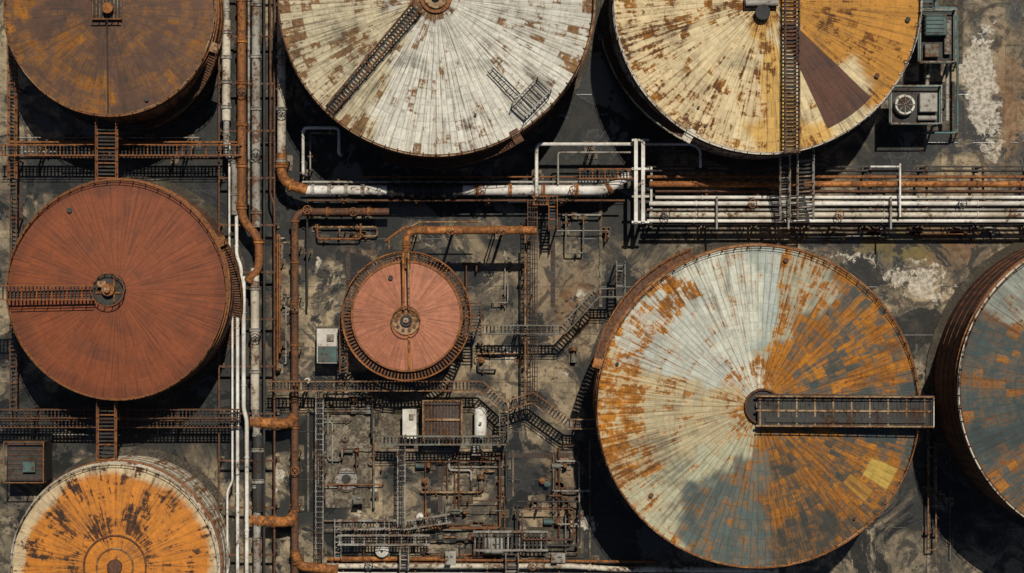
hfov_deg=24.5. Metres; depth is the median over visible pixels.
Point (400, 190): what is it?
pipeline
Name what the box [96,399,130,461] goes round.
catwalk
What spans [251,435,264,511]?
pipeline
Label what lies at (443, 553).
bore pipe
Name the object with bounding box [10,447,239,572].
storage tank
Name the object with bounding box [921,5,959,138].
pipeline
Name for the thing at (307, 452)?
kerb
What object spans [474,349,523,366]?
bore pipe
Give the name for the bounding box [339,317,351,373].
catwalk
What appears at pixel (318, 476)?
bore pipe
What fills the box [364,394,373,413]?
pump
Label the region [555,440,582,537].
bore pipe
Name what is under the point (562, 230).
bore pipe
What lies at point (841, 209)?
pipeline
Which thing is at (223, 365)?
pipe rack
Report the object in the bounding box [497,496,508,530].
bore pipe
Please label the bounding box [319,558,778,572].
pipeline
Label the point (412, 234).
pipeline
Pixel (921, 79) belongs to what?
drain channel
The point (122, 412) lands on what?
bore pipe
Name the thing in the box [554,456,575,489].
bore pipe
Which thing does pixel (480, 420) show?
horizontal drum
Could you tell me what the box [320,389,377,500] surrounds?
bore pipe
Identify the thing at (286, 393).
kerb
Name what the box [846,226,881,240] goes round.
bore pipe
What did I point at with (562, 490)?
bore pipe
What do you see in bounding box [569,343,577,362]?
pump
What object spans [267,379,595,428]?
catwalk
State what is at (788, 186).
ladder
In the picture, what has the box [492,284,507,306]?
bore pipe
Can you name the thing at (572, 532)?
pipeline
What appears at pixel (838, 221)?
pipeline
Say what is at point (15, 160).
catwalk
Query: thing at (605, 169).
catwalk
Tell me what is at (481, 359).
oil drum
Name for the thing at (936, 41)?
pump skid
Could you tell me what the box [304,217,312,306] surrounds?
pipeline
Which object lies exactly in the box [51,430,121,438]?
bore pipe
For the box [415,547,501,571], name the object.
bore pipe
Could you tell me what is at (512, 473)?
kerb
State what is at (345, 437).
manhole cover
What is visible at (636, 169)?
header frame
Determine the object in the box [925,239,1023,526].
storage tank
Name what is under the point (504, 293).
bore pipe
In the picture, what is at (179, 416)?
catwalk
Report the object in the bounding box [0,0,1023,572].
ground
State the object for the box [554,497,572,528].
bore pipe
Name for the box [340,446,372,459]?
bore pipe
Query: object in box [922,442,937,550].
bore pipe
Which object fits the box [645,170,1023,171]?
pipeline
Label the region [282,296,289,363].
bore pipe
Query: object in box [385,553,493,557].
bore pipe
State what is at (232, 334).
pipeline
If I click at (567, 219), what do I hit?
bore pipe
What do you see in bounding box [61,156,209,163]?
pipeline
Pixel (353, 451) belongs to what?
pump
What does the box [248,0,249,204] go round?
pipeline
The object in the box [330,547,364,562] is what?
bore pipe
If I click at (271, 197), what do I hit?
pipeline
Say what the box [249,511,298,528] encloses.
pipeline
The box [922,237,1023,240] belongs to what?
kerb
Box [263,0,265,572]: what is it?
pipeline
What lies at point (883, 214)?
pipeline
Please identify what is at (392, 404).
concrete pad
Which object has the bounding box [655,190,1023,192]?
pipeline
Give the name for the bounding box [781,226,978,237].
bore pipe
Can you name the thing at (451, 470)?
bore pipe
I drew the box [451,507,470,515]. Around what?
pump
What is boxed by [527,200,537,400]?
cable tray
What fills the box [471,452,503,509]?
bore pipe
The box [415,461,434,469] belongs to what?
pump
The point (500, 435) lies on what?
catwalk
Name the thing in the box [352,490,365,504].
equipment cabinet
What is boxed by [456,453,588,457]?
drain channel
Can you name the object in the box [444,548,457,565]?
equipment cabinet
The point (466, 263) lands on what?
bore pipe
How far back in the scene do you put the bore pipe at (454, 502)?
229.88 m
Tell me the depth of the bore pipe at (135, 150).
229.27 m
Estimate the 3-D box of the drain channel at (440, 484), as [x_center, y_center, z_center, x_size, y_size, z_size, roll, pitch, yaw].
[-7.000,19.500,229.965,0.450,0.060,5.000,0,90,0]
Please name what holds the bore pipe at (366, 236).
on the ground
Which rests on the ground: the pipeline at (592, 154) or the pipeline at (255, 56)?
the pipeline at (592, 154)
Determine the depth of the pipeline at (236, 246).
226.85 m
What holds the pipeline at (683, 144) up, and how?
on the ground
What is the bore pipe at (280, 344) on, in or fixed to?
on the ground
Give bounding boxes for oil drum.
[422,477,428,483]
[478,356,484,363]
[539,477,545,483]
[543,480,549,486]
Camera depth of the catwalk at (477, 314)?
223.44 m
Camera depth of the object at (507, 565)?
227.96 m
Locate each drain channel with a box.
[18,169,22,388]
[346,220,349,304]
[438,465,442,511]
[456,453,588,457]
[551,240,554,306]
[919,63,923,152]
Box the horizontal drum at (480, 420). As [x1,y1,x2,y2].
[474,407,486,438]
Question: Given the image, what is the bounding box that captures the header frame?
[632,139,648,224]
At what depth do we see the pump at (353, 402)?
229.63 m
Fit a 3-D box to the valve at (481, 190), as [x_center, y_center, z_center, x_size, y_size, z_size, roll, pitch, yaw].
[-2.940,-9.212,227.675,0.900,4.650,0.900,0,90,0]
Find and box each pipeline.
[10,139,236,148]
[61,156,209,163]
[221,20,231,120]
[222,0,237,214]
[226,143,233,572]
[234,215,242,572]
[236,0,264,283]
[241,276,248,572]
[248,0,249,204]
[249,268,260,409]
[249,413,298,430]
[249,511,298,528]
[250,0,261,226]
[251,409,261,572]
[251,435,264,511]
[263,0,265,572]
[269,0,274,572]
[275,3,640,198]
[290,205,388,572]
[291,552,338,572]
[300,124,342,179]
[302,179,608,184]
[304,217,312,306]
[307,197,624,205]
[307,569,706,572]
[308,132,335,171]
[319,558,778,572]
[328,552,441,561]
[358,174,615,180]
[384,226,411,241]
[388,221,480,249]
[401,224,536,267]
[440,555,654,564]
[513,495,583,547]
[518,502,576,541]
[520,234,529,403]
[531,141,632,200]
[557,150,630,183]
[645,141,701,167]
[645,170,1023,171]
[647,175,1023,178]
[647,208,1023,210]
[647,219,1023,222]
[649,180,1023,187]
[649,201,1023,206]
[649,211,1023,217]
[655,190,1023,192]
[655,195,1023,199]
[716,196,717,228]
[787,198,789,228]
[870,166,899,167]
[890,197,891,228]
[899,164,900,216]
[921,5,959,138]
[925,63,931,84]
[942,63,950,120]
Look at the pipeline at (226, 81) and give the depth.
226.45 m
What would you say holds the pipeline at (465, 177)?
on the ground
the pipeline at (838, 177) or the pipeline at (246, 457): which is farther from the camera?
the pipeline at (246, 457)
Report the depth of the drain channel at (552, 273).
229.97 m
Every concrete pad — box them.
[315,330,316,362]
[326,401,370,507]
[381,393,505,447]
[889,82,954,130]
[909,0,962,62]
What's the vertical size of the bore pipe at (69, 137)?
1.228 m
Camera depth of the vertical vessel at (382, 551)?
228.11 m
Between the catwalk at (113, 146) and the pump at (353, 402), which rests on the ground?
the catwalk at (113, 146)
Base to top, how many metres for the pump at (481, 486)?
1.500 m
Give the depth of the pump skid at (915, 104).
225.80 m
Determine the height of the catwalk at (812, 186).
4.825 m
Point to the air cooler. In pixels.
(442, 416)
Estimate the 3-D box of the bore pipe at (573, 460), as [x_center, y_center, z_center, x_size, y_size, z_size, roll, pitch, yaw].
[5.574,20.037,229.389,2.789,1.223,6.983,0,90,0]
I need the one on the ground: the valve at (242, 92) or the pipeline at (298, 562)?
the valve at (242, 92)
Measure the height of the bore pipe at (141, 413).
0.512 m
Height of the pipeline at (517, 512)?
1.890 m
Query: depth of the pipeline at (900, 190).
224.91 m
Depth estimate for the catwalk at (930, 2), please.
226.96 m
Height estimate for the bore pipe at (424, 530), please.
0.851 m
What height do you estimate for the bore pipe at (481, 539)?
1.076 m
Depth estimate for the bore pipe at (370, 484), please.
229.17 m
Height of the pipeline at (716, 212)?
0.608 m
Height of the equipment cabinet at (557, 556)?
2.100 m
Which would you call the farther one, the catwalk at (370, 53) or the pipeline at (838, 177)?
the pipeline at (838, 177)
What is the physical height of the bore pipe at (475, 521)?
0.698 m
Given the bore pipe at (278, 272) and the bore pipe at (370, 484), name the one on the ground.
the bore pipe at (278, 272)
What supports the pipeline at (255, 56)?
on the pipe rack at (223, 365)
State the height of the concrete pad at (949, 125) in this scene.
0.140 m
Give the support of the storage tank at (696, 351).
on the ground
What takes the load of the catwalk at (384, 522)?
on the ground
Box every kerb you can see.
[268,393,306,394]
[307,393,308,511]
[512,450,513,496]
[589,440,590,572]
[599,195,601,306]
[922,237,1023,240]
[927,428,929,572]
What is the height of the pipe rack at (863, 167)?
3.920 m
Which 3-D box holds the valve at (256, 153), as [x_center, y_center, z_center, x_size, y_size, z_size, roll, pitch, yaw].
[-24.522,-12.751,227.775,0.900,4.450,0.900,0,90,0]
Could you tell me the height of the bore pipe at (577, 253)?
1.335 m
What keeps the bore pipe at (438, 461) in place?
on the ground
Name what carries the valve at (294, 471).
on the ground
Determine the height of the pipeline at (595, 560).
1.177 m
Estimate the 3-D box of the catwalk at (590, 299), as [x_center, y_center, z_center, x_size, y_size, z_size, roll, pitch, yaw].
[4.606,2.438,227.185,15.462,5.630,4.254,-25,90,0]
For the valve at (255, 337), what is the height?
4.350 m
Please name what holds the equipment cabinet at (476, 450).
on the ground
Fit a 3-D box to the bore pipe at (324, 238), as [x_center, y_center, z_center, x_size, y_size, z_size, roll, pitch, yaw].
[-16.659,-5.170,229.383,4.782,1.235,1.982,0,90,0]
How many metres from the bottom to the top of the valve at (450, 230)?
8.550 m
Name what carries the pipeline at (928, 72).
on the pipeline at (954, 134)
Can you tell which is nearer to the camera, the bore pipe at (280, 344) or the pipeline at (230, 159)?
the pipeline at (230, 159)
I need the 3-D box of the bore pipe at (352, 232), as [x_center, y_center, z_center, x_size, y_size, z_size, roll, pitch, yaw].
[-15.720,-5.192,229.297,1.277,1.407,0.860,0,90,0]
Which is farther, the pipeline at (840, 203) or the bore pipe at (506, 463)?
the bore pipe at (506, 463)
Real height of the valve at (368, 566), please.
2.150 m
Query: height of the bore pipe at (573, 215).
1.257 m
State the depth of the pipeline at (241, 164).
226.34 m
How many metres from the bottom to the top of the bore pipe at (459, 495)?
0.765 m
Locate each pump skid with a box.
[882,85,941,127]
[910,8,956,66]
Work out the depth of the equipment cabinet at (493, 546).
228.19 m
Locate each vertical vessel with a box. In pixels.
[374,541,391,556]
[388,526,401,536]
[416,511,424,517]
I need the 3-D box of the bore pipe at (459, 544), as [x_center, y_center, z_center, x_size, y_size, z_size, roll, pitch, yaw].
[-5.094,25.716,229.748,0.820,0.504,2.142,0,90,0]
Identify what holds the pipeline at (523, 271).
on the ground
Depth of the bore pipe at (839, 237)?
229.57 m
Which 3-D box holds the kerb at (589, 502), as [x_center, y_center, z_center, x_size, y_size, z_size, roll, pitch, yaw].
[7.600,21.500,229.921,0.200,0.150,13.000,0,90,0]
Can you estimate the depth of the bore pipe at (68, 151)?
229.14 m
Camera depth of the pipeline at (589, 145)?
225.67 m
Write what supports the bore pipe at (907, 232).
on the ground
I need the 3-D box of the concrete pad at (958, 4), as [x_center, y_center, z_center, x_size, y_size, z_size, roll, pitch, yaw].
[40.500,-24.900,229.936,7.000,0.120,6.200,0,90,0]
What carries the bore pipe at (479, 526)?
on the ground
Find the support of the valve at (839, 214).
on the ground
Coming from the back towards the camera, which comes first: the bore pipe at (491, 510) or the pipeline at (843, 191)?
the bore pipe at (491, 510)
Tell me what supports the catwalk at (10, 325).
on the ground
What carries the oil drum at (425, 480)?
on the ground
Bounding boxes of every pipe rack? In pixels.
[218,0,279,555]
[646,165,1023,227]
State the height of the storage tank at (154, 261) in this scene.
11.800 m
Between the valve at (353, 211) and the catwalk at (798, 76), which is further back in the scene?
the valve at (353, 211)
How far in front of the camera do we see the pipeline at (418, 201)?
226.99 m
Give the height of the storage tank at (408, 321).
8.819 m
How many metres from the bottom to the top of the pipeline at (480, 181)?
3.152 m
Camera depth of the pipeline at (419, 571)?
229.15 m
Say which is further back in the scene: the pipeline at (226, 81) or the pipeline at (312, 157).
the pipeline at (312, 157)
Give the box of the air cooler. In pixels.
[422,398,462,441]
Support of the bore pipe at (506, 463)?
on the ground
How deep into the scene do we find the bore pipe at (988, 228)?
229.21 m
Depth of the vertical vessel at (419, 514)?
228.59 m
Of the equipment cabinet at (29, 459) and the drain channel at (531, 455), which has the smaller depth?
the equipment cabinet at (29, 459)
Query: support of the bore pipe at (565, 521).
on the ground
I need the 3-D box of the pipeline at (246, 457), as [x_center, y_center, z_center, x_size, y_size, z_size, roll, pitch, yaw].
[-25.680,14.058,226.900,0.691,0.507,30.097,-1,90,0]
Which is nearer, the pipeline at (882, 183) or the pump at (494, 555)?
the pipeline at (882, 183)
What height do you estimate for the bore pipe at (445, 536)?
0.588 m
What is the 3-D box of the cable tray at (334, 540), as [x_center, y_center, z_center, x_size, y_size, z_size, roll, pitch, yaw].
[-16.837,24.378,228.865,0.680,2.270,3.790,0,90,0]
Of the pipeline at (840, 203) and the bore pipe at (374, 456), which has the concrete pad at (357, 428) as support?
the bore pipe at (374, 456)
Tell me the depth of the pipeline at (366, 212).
227.52 m
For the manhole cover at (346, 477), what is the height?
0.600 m
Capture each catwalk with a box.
[0,144,241,158]
[0,285,94,299]
[0,406,240,418]
[0,419,240,427]
[7,40,23,178]
[9,182,23,408]
[95,117,131,180]
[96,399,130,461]
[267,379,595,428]
[325,0,422,113]
[337,511,450,529]
[337,531,429,545]
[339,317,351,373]
[378,407,508,444]
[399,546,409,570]
[464,302,482,337]
[473,528,547,550]
[482,261,625,333]
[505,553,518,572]
[532,196,557,230]
[579,168,633,180]
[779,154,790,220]
[784,0,799,152]
[796,148,814,220]
[922,0,935,8]
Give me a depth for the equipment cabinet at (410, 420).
227.49 m
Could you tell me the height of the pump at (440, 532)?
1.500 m
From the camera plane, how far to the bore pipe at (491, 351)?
229.88 m
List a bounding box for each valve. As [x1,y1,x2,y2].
[237,87,247,96]
[250,333,260,341]
[251,149,261,157]
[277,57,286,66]
[277,108,286,116]
[290,302,298,311]
[290,466,298,474]
[303,205,311,213]
[349,207,357,215]
[364,561,372,570]
[446,225,454,234]
[477,186,485,194]
[497,225,505,234]
[569,186,577,194]
[661,210,669,219]
[746,199,756,207]
[832,210,843,218]
[952,199,966,207]
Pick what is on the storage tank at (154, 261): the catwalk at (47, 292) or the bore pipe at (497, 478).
the catwalk at (47, 292)
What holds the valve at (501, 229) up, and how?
on the ground
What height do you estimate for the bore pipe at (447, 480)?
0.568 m
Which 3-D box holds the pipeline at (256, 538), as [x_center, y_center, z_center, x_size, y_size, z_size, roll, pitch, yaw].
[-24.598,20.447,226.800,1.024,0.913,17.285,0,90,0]
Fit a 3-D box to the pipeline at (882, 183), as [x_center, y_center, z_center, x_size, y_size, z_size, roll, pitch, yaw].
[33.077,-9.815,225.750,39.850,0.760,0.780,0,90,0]
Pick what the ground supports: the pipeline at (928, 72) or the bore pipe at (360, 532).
the bore pipe at (360, 532)
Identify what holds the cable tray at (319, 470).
on the ground
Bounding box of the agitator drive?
[743,0,778,19]
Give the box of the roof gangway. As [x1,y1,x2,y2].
[756,394,933,427]
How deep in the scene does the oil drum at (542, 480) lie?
229.08 m
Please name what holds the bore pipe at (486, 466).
on the ground
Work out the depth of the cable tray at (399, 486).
226.29 m
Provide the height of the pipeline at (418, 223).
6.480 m
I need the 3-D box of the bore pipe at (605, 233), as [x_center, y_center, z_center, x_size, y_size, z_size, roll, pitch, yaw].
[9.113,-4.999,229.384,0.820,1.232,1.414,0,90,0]
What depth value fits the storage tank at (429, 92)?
218.87 m
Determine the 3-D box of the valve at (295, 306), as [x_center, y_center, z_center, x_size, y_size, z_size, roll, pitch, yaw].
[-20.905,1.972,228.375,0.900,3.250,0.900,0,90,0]
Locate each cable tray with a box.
[315,385,323,557]
[334,519,340,557]
[397,442,404,526]
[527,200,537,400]
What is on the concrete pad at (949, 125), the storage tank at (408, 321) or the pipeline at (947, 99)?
the pipeline at (947, 99)
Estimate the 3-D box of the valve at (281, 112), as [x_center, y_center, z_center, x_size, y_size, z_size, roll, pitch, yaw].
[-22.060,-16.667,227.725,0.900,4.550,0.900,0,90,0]
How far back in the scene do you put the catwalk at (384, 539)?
227.54 m
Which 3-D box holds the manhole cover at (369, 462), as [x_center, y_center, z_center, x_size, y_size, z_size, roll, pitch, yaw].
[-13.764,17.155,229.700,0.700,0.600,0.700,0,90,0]
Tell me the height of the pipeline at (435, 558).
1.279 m
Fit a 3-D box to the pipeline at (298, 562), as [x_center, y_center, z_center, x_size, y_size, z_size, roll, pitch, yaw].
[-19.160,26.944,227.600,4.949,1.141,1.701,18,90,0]
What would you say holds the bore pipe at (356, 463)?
on the concrete pad at (357, 428)
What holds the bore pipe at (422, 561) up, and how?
on the ground
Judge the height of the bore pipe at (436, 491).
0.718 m
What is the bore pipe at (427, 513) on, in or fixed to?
on the ground
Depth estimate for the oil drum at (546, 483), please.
229.07 m
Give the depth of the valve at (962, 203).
224.87 m
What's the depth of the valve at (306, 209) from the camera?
226.77 m
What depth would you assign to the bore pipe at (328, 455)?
229.37 m
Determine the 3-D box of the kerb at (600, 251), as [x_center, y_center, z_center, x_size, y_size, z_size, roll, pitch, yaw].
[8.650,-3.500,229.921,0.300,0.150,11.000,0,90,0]
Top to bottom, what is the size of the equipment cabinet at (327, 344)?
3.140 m
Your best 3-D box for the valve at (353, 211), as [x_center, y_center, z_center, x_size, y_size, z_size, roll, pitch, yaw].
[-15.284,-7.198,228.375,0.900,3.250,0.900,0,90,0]
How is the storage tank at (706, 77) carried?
on the ground
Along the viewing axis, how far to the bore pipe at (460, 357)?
229.88 m
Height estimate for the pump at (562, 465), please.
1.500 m
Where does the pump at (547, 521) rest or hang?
on the ground
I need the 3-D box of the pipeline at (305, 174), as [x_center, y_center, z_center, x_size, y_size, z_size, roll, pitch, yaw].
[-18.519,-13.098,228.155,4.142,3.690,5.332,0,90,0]
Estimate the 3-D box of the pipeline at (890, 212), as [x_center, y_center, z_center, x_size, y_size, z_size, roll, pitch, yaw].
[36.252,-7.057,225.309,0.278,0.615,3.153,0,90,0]
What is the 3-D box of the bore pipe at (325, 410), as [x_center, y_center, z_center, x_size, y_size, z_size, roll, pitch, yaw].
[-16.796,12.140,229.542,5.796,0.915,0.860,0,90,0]
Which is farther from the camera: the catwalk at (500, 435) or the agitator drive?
the catwalk at (500, 435)
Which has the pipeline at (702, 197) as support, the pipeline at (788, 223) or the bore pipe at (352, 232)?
the pipeline at (788, 223)
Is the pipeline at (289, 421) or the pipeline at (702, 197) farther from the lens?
the pipeline at (289, 421)
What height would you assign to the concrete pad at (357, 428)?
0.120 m
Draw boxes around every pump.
[343,445,363,454]
[349,395,357,413]
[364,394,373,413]
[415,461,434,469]
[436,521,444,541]
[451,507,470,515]
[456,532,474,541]
[477,470,485,490]
[481,548,501,556]
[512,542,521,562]
[543,517,562,525]
[551,461,570,469]
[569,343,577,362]
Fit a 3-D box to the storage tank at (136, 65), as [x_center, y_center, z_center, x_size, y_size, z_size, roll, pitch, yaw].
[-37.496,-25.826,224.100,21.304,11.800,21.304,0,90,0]
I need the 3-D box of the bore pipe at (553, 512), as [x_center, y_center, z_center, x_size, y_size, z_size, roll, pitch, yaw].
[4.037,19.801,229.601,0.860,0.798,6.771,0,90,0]
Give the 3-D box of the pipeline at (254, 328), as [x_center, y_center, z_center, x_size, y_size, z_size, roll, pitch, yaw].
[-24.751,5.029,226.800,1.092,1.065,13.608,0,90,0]
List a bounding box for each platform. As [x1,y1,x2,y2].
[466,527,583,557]
[487,67,551,117]
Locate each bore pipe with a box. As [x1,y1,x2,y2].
[10,134,200,140]
[24,143,106,156]
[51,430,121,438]
[108,146,148,154]
[118,410,161,435]
[122,410,163,429]
[275,234,285,372]
[275,237,285,310]
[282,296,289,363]
[310,406,365,414]
[312,223,377,240]
[313,443,383,487]
[314,457,355,489]
[316,223,365,243]
[318,522,494,562]
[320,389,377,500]
[320,525,462,562]
[321,422,334,463]
[324,403,340,461]
[324,516,396,525]
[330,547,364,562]
[338,452,358,471]
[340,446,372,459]
[344,229,356,237]
[356,518,364,542]
[370,417,378,508]
[374,534,482,542]
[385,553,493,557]
[402,520,494,538]
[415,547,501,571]
[420,470,494,495]
[421,457,494,526]
[422,500,500,531]
[430,550,499,556]
[443,462,451,497]
[443,532,456,538]
[445,352,463,360]
[445,505,501,513]
[448,455,472,480]
[451,452,474,518]
[452,463,503,469]
[455,455,463,508]
[456,541,463,558]
[460,479,504,503]
[462,259,477,311]
[470,523,485,530]
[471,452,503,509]
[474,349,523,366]
[477,342,502,357]
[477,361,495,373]
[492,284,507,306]
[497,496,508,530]
[501,261,508,308]
[502,451,510,501]
[547,491,562,500]
[549,455,557,523]
[552,485,588,493]
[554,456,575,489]
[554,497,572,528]
[555,227,610,237]
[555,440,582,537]
[555,456,582,527]
[561,213,587,257]
[561,513,577,553]
[562,211,601,219]
[562,216,570,223]
[602,228,609,241]
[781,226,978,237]
[789,233,888,240]
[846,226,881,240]
[858,227,967,234]
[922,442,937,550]
[982,225,993,236]
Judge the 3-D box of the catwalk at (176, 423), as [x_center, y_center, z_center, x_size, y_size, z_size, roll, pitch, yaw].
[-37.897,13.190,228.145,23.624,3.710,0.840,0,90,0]
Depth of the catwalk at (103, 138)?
222.06 m
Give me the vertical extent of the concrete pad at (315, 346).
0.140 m
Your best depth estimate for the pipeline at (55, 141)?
226.92 m
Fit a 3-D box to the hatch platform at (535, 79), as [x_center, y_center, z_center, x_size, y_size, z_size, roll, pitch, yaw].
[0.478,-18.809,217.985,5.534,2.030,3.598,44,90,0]
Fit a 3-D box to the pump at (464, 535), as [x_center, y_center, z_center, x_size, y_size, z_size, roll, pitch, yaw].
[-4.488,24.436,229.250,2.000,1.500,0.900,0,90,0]
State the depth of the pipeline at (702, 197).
225.73 m
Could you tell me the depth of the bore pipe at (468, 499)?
229.88 m
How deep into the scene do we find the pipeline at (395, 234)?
223.48 m
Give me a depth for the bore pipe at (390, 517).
229.66 m
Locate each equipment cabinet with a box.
[3,439,51,482]
[317,326,341,363]
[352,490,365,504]
[402,406,418,438]
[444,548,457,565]
[470,442,482,456]
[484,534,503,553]
[549,549,566,562]
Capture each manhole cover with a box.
[333,465,359,491]
[341,433,349,441]
[367,459,372,465]
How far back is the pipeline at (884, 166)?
224.94 m
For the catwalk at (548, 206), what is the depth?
225.35 m
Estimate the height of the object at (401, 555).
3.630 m
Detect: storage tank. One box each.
[3,0,236,130]
[6,176,247,402]
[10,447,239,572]
[277,0,597,169]
[341,251,471,380]
[584,239,919,568]
[600,0,922,167]
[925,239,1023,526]
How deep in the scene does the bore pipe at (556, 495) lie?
228.75 m
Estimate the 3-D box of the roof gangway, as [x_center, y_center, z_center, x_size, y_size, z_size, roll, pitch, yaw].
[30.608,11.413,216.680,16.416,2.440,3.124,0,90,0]

